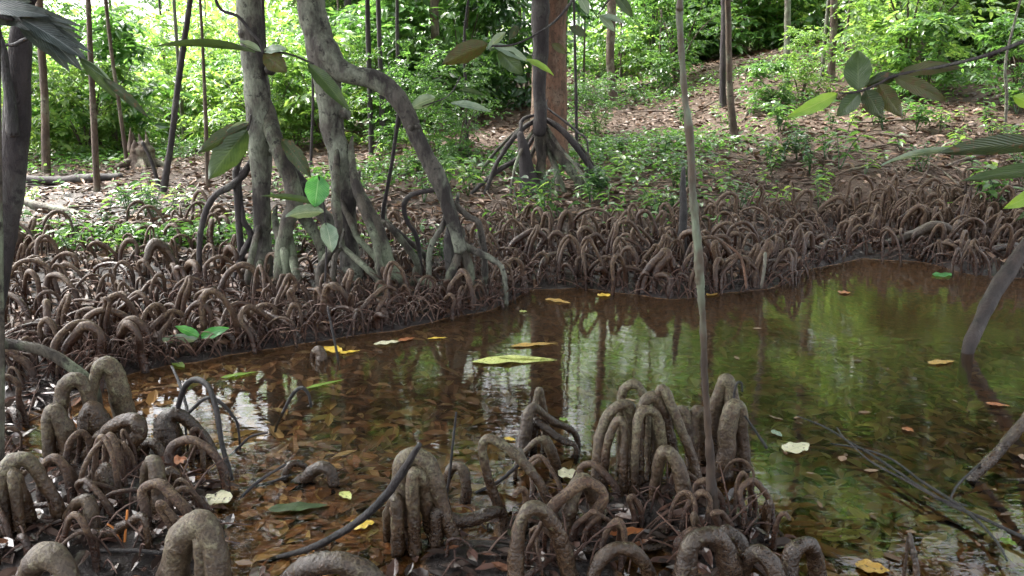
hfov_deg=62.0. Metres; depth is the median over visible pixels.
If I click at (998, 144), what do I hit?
leafy branch
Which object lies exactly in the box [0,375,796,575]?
muddy leaves
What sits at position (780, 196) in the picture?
seedling
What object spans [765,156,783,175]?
seedling
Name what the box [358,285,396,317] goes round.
knee root
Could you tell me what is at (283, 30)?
understory tree
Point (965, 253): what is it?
knee root
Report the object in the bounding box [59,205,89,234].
seedling
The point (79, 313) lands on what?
knee root
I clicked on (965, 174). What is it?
knee root
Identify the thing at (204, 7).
understory tree
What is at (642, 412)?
knee root
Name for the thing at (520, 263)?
knee root
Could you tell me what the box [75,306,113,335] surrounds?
knee root
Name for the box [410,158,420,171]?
seedling
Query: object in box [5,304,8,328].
knee root
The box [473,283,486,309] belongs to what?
knee root
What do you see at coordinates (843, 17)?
shrub
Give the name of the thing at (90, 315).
knee root
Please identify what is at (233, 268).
knee root
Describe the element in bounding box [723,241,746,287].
stick
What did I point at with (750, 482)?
knee root
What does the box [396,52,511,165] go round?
shrub
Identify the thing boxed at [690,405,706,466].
knee root
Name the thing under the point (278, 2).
understory tree
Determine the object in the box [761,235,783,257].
knee root
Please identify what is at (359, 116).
shrub
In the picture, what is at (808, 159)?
seedling
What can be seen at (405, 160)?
seedling
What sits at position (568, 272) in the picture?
surface root
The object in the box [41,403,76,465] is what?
knee root
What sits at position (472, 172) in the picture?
seedling
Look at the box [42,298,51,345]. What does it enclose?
knee root
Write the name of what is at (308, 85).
shrub
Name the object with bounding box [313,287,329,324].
knee root
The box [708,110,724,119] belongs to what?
seedling
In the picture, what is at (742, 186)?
fallen twigs
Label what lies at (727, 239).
knee root
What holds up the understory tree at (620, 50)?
on the ground at (890, 299)
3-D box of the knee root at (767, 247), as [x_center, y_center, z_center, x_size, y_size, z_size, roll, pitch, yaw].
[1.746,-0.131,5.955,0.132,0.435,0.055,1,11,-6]
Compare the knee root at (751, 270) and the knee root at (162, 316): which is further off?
the knee root at (751, 270)
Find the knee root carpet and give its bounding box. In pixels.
[0,159,1023,564]
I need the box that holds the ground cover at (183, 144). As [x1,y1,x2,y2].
[19,12,1022,252]
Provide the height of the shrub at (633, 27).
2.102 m
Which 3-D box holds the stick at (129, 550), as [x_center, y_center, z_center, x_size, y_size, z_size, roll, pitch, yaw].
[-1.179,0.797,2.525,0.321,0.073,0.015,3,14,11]
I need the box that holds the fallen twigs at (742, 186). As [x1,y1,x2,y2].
[25,87,1023,235]
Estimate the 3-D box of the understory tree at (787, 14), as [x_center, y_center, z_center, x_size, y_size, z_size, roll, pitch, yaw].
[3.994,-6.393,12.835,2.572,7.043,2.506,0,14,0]
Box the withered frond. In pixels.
[0,0,92,71]
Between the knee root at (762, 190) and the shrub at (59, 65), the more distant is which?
the shrub at (59, 65)
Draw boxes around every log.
[24,198,87,214]
[26,173,122,184]
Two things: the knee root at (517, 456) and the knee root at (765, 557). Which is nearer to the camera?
the knee root at (765, 557)
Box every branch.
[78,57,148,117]
[154,0,349,110]
[197,115,310,178]
[263,175,338,281]
[412,76,491,112]
[442,0,586,75]
[578,0,632,31]
[618,76,676,93]
[786,39,1023,117]
[881,134,1023,180]
[963,412,1023,488]
[1003,93,1023,220]
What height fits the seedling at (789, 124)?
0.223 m
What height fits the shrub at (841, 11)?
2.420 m
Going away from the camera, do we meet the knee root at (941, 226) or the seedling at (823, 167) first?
the knee root at (941, 226)
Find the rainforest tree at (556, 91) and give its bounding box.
[529,0,568,171]
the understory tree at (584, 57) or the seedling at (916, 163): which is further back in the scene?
the understory tree at (584, 57)
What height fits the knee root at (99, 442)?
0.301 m
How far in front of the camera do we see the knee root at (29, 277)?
5.54 m
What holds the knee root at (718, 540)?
on the ground at (890, 299)
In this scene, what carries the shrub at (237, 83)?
on the ground at (890, 299)
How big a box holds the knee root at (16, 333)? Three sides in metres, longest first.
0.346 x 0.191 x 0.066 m
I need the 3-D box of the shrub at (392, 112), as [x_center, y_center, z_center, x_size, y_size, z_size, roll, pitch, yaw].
[-1.901,-3.345,13.743,1.940,1.975,1.916,-3,14,-11]
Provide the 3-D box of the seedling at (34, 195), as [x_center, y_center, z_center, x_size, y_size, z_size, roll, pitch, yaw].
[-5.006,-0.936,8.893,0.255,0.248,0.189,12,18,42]
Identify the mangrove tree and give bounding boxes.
[1,0,103,406]
[196,0,339,288]
[297,0,508,305]
[470,0,610,198]
[956,236,1023,386]
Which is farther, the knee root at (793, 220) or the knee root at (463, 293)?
the knee root at (793, 220)
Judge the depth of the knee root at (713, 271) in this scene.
5.83 m
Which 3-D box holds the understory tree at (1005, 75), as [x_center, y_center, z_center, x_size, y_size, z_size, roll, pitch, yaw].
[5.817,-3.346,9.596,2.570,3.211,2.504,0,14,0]
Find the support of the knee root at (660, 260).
on the ground at (890, 299)
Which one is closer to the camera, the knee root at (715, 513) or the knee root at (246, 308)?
the knee root at (715, 513)
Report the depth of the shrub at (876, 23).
13.77 m
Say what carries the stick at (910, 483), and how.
on the stick at (979, 522)
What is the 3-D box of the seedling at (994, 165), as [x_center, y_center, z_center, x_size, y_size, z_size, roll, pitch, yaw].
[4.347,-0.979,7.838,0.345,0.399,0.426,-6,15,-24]
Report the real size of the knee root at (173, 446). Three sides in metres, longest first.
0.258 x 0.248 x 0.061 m
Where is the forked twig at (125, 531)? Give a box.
[107,510,127,541]
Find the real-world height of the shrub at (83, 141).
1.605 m
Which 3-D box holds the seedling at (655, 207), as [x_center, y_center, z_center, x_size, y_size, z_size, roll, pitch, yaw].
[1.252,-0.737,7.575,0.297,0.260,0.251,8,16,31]
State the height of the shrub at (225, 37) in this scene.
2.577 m
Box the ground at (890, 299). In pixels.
[0,19,1023,575]
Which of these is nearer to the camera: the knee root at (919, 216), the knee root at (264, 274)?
the knee root at (264, 274)
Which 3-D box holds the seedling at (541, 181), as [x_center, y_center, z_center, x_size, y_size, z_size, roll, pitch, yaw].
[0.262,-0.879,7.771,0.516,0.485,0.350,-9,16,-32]
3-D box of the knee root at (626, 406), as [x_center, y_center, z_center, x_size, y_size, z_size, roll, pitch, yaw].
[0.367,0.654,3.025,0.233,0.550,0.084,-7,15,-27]
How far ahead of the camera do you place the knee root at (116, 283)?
5.22 m
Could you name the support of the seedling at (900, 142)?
on the ground at (890, 299)
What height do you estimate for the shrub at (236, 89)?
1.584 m
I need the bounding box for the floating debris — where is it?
[148,279,1023,575]
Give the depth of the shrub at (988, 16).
13.81 m
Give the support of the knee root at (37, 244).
on the ground at (890, 299)
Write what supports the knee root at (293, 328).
on the ground at (890, 299)
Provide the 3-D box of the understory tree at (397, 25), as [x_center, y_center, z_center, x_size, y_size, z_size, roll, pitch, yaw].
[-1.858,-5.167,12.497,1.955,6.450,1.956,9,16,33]
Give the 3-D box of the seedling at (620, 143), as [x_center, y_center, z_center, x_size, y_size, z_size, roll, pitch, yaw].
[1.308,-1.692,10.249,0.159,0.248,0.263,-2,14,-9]
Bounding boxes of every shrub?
[1,26,78,158]
[1,26,100,158]
[3,4,195,153]
[30,59,144,157]
[30,75,96,152]
[32,55,98,123]
[51,57,167,155]
[70,86,155,145]
[95,71,169,147]
[113,26,221,139]
[129,5,239,139]
[131,75,194,137]
[141,77,186,138]
[159,16,242,127]
[172,61,269,139]
[182,52,270,142]
[199,32,318,152]
[212,78,242,124]
[215,50,300,99]
[217,36,318,137]
[269,18,365,83]
[269,66,344,146]
[270,28,385,148]
[279,46,344,131]
[295,0,459,127]
[310,3,419,130]
[332,15,453,139]
[343,43,429,124]
[349,0,498,124]
[350,36,469,153]
[359,38,448,127]
[389,4,494,78]
[390,0,532,117]
[390,7,488,79]
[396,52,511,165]
[402,0,495,110]
[440,5,501,87]
[450,0,595,110]
[567,0,665,80]
[567,72,624,136]
[576,0,644,75]
[580,0,717,77]
[603,0,748,89]
[615,0,658,63]
[625,0,737,61]
[632,0,735,70]
[656,0,758,61]
[671,0,829,54]
[685,4,739,61]
[706,0,813,54]
[731,0,840,45]
[734,58,798,113]
[767,25,850,100]
[793,0,863,31]
[804,0,865,25]
[811,0,1012,92]
[821,0,913,44]
[839,0,981,65]
[857,0,912,39]
[878,12,988,95]
[897,0,1019,60]
[908,0,1023,60]
[941,0,1023,63]
[947,0,1023,64]
[958,9,1023,107]
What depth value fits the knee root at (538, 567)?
2.42 m
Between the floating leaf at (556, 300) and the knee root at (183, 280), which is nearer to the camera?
the knee root at (183, 280)
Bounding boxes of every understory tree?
[2,0,208,75]
[35,0,50,172]
[85,0,100,191]
[104,0,128,158]
[141,0,192,194]
[158,0,169,129]
[172,0,186,141]
[199,0,210,185]
[202,0,220,57]
[206,0,327,84]
[261,0,266,47]
[274,0,359,48]
[282,0,355,32]
[291,0,313,166]
[325,0,445,34]
[344,0,351,43]
[365,0,374,154]
[376,0,384,141]
[395,0,400,136]
[430,0,442,130]
[463,0,468,147]
[489,0,568,66]
[566,9,567,66]
[573,0,577,140]
[582,19,585,95]
[606,0,618,109]
[619,10,621,84]
[651,5,654,70]
[658,0,662,76]
[719,0,726,107]
[725,0,738,142]
[783,0,790,88]
[819,0,829,81]
[827,0,837,81]
[843,1,850,60]
[1003,0,1020,131]
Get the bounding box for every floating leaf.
[172,362,184,366]
[174,455,186,463]
[205,490,231,504]
[221,372,253,377]
[268,502,326,511]
[307,379,343,387]
[324,346,341,351]
[339,491,351,498]
[340,350,359,352]
[352,519,373,529]
[374,340,398,344]
[398,337,414,340]
[472,356,553,363]
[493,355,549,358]
[511,342,553,346]
[546,298,569,302]
[558,467,576,477]
[609,527,642,535]
[771,430,781,435]
[782,442,809,453]
[813,535,842,547]
[822,528,871,541]
[855,559,889,572]
[902,427,912,430]
[928,359,952,363]
[932,272,951,276]
[986,402,1009,405]
[1000,537,1016,544]
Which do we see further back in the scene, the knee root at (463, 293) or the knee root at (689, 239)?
the knee root at (689, 239)
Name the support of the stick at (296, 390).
on the ground at (890, 299)
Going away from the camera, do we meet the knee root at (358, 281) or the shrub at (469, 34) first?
the knee root at (358, 281)
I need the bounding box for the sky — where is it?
[7,0,845,86]
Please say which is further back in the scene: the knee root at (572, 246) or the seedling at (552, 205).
the seedling at (552, 205)
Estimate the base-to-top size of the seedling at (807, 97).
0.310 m
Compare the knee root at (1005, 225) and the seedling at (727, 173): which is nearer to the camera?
the knee root at (1005, 225)
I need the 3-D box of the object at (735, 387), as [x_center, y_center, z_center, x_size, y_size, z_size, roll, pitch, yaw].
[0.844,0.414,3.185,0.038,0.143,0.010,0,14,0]
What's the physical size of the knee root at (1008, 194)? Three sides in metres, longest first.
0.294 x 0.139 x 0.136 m
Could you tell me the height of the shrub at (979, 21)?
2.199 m
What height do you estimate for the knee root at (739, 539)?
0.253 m
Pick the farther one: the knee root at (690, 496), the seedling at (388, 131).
the seedling at (388, 131)
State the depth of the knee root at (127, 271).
5.65 m
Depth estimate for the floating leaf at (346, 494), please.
2.97 m
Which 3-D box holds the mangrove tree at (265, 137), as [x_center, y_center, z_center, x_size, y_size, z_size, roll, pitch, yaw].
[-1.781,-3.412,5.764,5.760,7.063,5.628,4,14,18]
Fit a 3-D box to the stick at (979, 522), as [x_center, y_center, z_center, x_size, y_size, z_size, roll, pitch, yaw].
[1.414,0.699,2.923,0.142,0.023,0.838,-4,14,-16]
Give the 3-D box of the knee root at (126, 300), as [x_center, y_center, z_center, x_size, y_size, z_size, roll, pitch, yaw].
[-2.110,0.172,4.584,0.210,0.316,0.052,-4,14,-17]
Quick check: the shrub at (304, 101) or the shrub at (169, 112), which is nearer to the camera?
the shrub at (304, 101)
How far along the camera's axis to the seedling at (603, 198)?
7.87 m
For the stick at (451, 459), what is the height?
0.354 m
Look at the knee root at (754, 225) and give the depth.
6.65 m
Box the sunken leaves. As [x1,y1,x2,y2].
[37,314,1023,575]
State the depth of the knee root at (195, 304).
4.52 m
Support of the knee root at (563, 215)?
on the ground at (890, 299)
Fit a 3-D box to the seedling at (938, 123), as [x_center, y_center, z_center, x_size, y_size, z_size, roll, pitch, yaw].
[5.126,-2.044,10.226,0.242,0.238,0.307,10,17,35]
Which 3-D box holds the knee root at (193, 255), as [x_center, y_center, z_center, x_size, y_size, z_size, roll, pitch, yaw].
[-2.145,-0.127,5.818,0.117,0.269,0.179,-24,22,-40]
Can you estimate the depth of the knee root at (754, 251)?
6.13 m
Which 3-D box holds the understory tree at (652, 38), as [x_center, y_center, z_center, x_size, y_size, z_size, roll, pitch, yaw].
[3.317,-7.552,18.966,1.955,6.005,1.956,9,16,33]
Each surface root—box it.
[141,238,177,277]
[327,306,370,328]
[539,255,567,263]
[556,271,583,276]
[784,242,835,259]
[884,221,959,246]
[947,242,1018,258]
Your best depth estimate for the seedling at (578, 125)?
11.82 m
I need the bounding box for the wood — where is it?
[1,0,883,110]
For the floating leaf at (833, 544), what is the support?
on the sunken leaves
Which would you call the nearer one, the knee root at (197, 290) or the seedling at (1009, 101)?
the knee root at (197, 290)
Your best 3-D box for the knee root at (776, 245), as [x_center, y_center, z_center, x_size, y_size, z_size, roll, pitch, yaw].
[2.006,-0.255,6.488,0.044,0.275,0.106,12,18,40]
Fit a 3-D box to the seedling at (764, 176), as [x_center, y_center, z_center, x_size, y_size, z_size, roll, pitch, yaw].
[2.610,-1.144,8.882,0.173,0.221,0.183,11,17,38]
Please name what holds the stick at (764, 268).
on the water
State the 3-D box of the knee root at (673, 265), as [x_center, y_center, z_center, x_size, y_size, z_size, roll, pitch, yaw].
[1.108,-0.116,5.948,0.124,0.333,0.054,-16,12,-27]
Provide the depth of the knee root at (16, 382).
3.53 m
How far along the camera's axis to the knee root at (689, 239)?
6.64 m
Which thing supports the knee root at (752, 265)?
on the ground at (890, 299)
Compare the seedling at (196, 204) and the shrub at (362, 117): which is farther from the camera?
the shrub at (362, 117)
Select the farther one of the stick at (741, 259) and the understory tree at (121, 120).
the understory tree at (121, 120)
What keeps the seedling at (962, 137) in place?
on the ground at (890, 299)
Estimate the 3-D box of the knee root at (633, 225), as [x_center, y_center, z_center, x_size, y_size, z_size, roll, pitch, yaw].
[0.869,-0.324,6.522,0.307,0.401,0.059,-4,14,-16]
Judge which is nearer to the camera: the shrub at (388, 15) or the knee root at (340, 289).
the knee root at (340, 289)
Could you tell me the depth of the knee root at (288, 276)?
4.97 m
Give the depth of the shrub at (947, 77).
11.36 m
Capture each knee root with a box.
[0,451,65,536]
[0,505,14,542]
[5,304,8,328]
[5,322,62,334]
[5,330,51,345]
[5,349,39,386]
[5,357,14,376]
[5,374,30,427]
[5,426,22,450]
[7,366,30,391]
[8,258,60,304]
[8,291,32,321]
[9,283,27,313]
[13,352,40,378]
[14,232,23,259]
[14,360,23,377]
[17,541,79,575]
[18,231,30,242]
[19,222,33,253]
[21,269,43,306]
[21,336,38,363]
[24,234,33,246]
[28,257,50,289]
[32,234,61,271]
[34,501,82,514]
[36,290,62,311]
[36,453,77,502]
[37,316,61,350]
[40,210,74,244]
[40,224,55,257]
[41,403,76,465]
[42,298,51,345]
[43,272,79,308]
[47,319,97,374]
[50,263,68,290]
[53,372,96,450]
[55,293,70,325]
[55,365,59,379]
[59,320,105,376]
[61,282,92,299]
[61,493,101,528]
[61,511,100,571]
[61,531,100,561]
[62,429,93,475]
[68,393,79,414]
[70,412,147,463]
[71,298,102,306]
[71,329,94,357]
[74,478,125,518]
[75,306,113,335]
[75,513,152,548]
[76,310,84,339]
[77,401,117,451]
[77,434,120,506]
[78,331,110,355]
[82,307,129,345]
[85,357,103,392]
[89,356,136,439]
[92,261,134,288]
[93,462,125,499]
[96,273,115,304]
[98,296,111,335]
[98,487,150,510]
[101,432,138,486]
[107,292,138,321]
[111,291,128,313]
[112,290,151,329]
[114,280,119,300]
[115,298,131,320]
[115,320,149,373]
[116,316,155,359]
[117,281,140,314]
[118,238,139,262]
[120,429,137,470]
[121,441,131,478]
[126,200,153,223]
[136,205,168,233]
[136,438,175,466]
[137,478,192,526]
[139,302,171,335]
[139,454,167,516]
[143,309,183,353]
[149,273,167,302]
[149,308,164,339]
[153,407,217,458]
[155,500,178,529]
[155,509,230,575]
[164,435,230,492]
[165,250,176,264]
[165,466,184,493]
[166,486,208,530]
[170,277,209,308]
[173,265,191,299]
[173,477,199,508]
[174,275,192,323]
[180,300,215,343]
[184,201,208,222]
[188,445,206,472]
[189,249,210,275]
[189,427,208,459]
[190,189,210,219]
[191,287,214,314]
[193,289,216,318]
[199,287,241,337]
[203,255,242,290]
[204,213,222,238]
[206,218,213,253]
[217,262,260,298]
[220,244,243,279]
[220,301,265,339]
[237,314,268,350]
[238,304,275,353]
[246,302,277,327]
[251,264,275,310]
[263,252,273,272]
[263,316,297,347]
[274,273,297,321]
[280,459,315,483]
[280,550,385,575]
[286,289,300,326]
[286,302,307,335]
[286,461,339,494]
[307,345,327,375]
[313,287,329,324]
[319,273,335,304]
[320,283,335,326]
[326,282,351,312]
[339,268,353,304]
[354,278,368,299]
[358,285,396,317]
[371,280,387,309]
[382,447,463,560]
[383,261,408,309]
[389,507,407,554]
[414,275,436,300]
[428,505,507,548]
[440,293,455,320]
[443,461,471,504]
[446,268,473,310]
[456,285,463,314]
[459,283,467,307]
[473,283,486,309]
[477,434,559,520]
[489,261,515,303]
[498,219,506,244]
[498,257,526,295]
[500,218,523,250]
[506,228,546,259]
[507,500,578,575]
[511,402,580,464]
[511,485,528,532]
[513,435,562,483]
[514,223,533,253]
[523,224,539,261]
[524,555,555,575]
[525,521,555,570]
[526,251,548,279]
[528,454,562,496]
[529,525,550,575]
[532,387,548,457]
[538,476,608,543]
[548,230,572,256]
[554,234,580,281]
[556,209,572,239]
[559,233,576,259]
[562,472,602,535]
[568,509,600,544]
[573,207,610,229]
[575,541,672,554]
[576,460,621,500]
[580,236,605,291]
[585,513,616,538]
[586,541,656,575]
[587,232,606,266]
[588,255,616,285]
[591,237,645,255]
[591,399,635,488]
[597,517,627,572]
[600,416,628,496]
[605,223,617,267]
[609,253,627,299]
[612,236,632,276]
[616,245,639,279]
[616,379,650,476]
[618,219,643,258]
[626,493,644,528]
[627,203,642,236]
[629,405,666,494]
[630,225,653,255]
[634,209,658,239]
[635,390,678,492]
[639,248,671,292]
[641,244,659,269]
[648,444,691,509]
[649,384,702,482]
[655,234,671,271]
[658,226,670,248]
[662,229,673,247]
[665,490,697,533]
[668,405,694,473]
[669,239,684,260]
[669,255,678,276]
[669,470,704,498]
[671,527,697,556]
[672,526,743,575]
[675,220,691,234]
[676,228,713,264]
[679,252,707,283]
[679,488,712,527]
[687,226,692,245]
[687,235,734,271]
[688,268,696,297]
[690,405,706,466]
[690,477,725,516]
[690,511,702,527]
[701,229,710,258]
[703,234,731,257]
[708,257,726,292]
[709,524,753,569]
[710,240,721,278]
[710,373,739,465]
[710,509,734,527]
[711,221,740,250]
[711,223,731,250]
[711,254,749,293]
[715,398,750,479]
[719,231,744,253]
[721,256,759,287]
[721,458,754,489]
[722,220,759,257]
[727,255,753,284]
[732,227,755,259]
[733,471,751,516]
[737,477,775,531]
[739,207,771,234]
[740,232,758,267]
[740,544,785,575]
[746,184,764,220]
[748,243,760,263]
[751,222,758,244]
[751,238,773,288]
[759,499,771,540]
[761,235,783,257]
[770,511,790,551]
[771,236,780,264]
[780,218,799,243]
[781,536,826,575]
[784,224,805,274]
[798,231,814,264]
[834,220,854,244]
[841,216,857,242]
[845,216,860,251]
[867,204,881,240]
[880,228,901,266]
[896,207,922,234]
[902,532,919,575]
[927,222,946,245]
[931,206,940,237]
[936,192,946,209]
[949,217,985,244]
[952,194,970,229]
[959,238,979,275]
[962,166,982,199]
[968,239,991,280]
[978,210,1002,238]
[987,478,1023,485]
[988,223,1013,257]
[994,185,1015,211]
[1000,215,1022,238]
[1006,184,1019,208]
[1010,228,1023,254]
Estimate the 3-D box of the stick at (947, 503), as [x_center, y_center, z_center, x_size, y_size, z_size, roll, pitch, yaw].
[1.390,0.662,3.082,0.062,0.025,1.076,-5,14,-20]
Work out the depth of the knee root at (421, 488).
2.58 m
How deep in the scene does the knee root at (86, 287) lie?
5.22 m
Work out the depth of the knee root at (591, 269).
5.99 m
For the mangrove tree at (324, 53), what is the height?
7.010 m
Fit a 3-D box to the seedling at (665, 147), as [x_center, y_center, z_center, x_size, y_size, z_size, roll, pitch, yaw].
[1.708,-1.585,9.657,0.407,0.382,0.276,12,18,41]
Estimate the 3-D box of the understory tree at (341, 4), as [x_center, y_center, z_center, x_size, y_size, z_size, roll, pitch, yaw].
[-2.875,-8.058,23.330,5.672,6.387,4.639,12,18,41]
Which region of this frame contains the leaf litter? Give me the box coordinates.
[7,1,1023,356]
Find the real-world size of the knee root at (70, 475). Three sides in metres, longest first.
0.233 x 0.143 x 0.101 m
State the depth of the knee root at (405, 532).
2.61 m
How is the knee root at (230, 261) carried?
on the ground at (890, 299)
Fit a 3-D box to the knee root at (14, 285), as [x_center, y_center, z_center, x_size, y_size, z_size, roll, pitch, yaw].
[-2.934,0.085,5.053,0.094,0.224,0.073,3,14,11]
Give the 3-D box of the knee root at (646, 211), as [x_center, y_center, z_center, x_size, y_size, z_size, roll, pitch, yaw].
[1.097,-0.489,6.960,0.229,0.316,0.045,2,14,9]
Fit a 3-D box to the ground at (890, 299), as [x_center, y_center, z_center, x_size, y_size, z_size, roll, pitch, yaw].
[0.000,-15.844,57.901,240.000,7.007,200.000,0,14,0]
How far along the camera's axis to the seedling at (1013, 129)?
9.10 m
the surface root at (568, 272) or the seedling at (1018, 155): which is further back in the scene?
the seedling at (1018, 155)
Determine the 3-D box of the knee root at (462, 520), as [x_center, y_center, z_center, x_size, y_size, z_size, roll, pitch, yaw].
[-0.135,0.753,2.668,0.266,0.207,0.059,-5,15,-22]
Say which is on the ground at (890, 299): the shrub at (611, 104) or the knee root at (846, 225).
the shrub at (611, 104)
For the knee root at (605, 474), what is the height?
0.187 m
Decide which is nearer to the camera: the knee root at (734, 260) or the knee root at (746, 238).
the knee root at (734, 260)
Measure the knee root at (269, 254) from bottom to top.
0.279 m
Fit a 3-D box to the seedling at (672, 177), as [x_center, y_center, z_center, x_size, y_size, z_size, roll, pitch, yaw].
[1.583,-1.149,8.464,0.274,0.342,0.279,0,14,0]
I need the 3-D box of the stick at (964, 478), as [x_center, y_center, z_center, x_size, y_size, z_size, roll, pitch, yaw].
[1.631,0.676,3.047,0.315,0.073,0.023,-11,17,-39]
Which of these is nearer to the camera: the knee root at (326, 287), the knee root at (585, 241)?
the knee root at (326, 287)
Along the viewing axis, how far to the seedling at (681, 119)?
12.42 m
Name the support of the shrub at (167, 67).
on the ground at (890, 299)
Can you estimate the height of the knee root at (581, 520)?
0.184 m
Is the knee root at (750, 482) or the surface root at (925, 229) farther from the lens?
the surface root at (925, 229)
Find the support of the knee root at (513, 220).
on the ground at (890, 299)
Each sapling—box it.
[0,26,4,461]
[676,0,721,522]
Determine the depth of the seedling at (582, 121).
11.77 m
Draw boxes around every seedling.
[21,204,33,223]
[25,187,40,199]
[37,216,68,229]
[45,229,89,251]
[54,181,70,192]
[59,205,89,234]
[92,210,112,224]
[101,191,122,211]
[103,180,134,208]
[104,235,127,257]
[108,183,152,215]
[126,172,164,215]
[131,186,164,217]
[140,182,160,195]
[160,197,189,215]
[162,325,228,349]
[164,184,184,206]
[178,185,200,204]
[186,196,205,213]
[225,211,251,224]
[356,166,369,189]
[360,133,374,148]
[373,143,388,159]
[374,123,394,145]
[382,128,404,144]
[397,150,418,180]
[402,150,420,167]
[407,233,426,254]
[409,174,434,202]
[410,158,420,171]
[420,238,443,263]
[441,156,463,181]
[446,166,484,195]
[451,143,472,163]
[458,155,494,191]
[498,145,517,160]
[500,143,530,169]
[505,181,535,214]
[508,165,568,211]
[520,199,544,212]
[527,181,561,211]
[534,197,565,216]
[567,118,589,136]
[568,116,591,137]
[574,184,588,197]
[576,168,599,202]
[580,168,618,199]
[584,180,613,200]
[585,135,613,152]
[585,167,611,197]
[593,166,606,180]
[597,185,621,204]
[611,155,640,175]
[614,137,628,152]
[624,84,642,101]
[639,183,661,210]
[641,189,665,212]
[650,132,675,162]
[650,157,671,173]
[652,191,678,215]
[658,155,681,186]
[664,193,679,213]
[668,104,682,124]
[668,166,679,186]
[670,153,696,186]
[677,109,692,126]
[695,158,709,171]
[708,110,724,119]
[709,101,720,114]
[713,159,735,183]
[717,182,735,191]
[719,111,744,124]
[723,176,742,189]
[729,183,758,206]
[751,133,783,167]
[752,189,775,202]
[753,87,767,111]
[756,168,771,184]
[758,101,796,133]
[759,141,775,159]
[763,99,784,123]
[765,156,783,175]
[767,86,789,109]
[768,104,795,132]
[768,186,800,208]
[774,137,795,158]
[776,152,792,167]
[778,134,794,158]
[783,131,814,159]
[784,117,803,130]
[785,140,800,159]
[789,124,808,145]
[796,92,817,103]
[797,144,818,173]
[811,178,833,206]
[812,170,830,192]
[813,122,849,160]
[815,163,833,173]
[816,172,834,187]
[824,110,836,129]
[824,130,874,168]
[843,110,864,130]
[859,150,882,173]
[861,108,885,124]
[874,111,888,129]
[874,149,891,159]
[884,131,906,149]
[896,101,916,120]
[903,98,935,126]
[905,104,941,131]
[905,141,943,171]
[905,158,927,169]
[930,108,949,125]
[934,110,956,131]
[941,135,971,158]
[948,124,971,142]
[955,106,967,120]
[960,155,981,166]
[966,161,1023,205]
[969,182,1006,205]
[971,161,1003,195]
[976,98,997,123]
[977,118,997,135]
[989,117,1007,134]
[998,124,1016,133]
[1000,86,1023,113]
[1003,90,1019,109]
[1007,153,1023,184]
[1008,123,1023,133]
[1013,152,1023,162]
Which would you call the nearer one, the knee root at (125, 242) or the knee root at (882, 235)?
the knee root at (125, 242)
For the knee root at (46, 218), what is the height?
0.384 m
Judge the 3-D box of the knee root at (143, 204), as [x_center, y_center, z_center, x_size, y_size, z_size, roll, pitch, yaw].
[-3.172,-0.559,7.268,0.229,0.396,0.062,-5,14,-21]
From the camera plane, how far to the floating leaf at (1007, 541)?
2.67 m
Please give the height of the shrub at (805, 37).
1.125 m
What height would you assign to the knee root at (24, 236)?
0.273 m
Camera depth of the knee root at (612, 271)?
5.76 m
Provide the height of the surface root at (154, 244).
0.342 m
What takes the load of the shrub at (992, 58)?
on the ground at (890, 299)
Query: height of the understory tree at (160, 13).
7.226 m
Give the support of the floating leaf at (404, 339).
on the water
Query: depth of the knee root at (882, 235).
6.88 m
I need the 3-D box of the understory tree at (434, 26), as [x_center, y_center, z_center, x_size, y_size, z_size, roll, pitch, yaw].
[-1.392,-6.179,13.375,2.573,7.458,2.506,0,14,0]
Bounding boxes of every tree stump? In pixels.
[109,127,164,171]
[517,131,543,196]
[675,167,687,253]
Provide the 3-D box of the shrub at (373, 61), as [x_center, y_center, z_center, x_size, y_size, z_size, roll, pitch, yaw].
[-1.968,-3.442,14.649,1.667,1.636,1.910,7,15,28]
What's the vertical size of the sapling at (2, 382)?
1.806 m
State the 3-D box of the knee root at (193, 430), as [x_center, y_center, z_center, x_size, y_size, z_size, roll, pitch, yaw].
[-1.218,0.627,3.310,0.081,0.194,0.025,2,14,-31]
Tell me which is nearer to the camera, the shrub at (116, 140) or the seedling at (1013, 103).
the seedling at (1013, 103)
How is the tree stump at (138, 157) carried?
on the ground at (890, 299)
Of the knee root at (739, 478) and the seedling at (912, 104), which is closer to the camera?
the knee root at (739, 478)
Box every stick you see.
[100,548,162,554]
[170,365,189,434]
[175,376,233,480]
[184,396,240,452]
[228,432,267,456]
[237,464,285,499]
[238,474,291,488]
[269,442,421,561]
[274,386,311,438]
[327,307,341,376]
[446,412,456,493]
[475,457,529,493]
[518,447,537,489]
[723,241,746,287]
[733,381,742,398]
[744,415,767,448]
[760,252,766,288]
[797,415,1023,539]
[830,443,1007,561]
[836,427,851,445]
[851,444,966,505]
[950,463,980,497]
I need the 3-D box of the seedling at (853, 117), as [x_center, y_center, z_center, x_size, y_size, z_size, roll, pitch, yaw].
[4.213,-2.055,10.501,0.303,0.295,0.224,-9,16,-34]
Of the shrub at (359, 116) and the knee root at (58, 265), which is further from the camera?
the shrub at (359, 116)
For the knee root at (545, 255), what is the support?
on the ground at (890, 299)
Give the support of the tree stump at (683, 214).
on the ground at (890, 299)
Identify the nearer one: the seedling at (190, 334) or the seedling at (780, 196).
the seedling at (190, 334)
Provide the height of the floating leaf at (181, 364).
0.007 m
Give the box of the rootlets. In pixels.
[2,191,1023,575]
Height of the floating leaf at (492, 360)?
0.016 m
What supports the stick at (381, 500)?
on the ground at (890, 299)

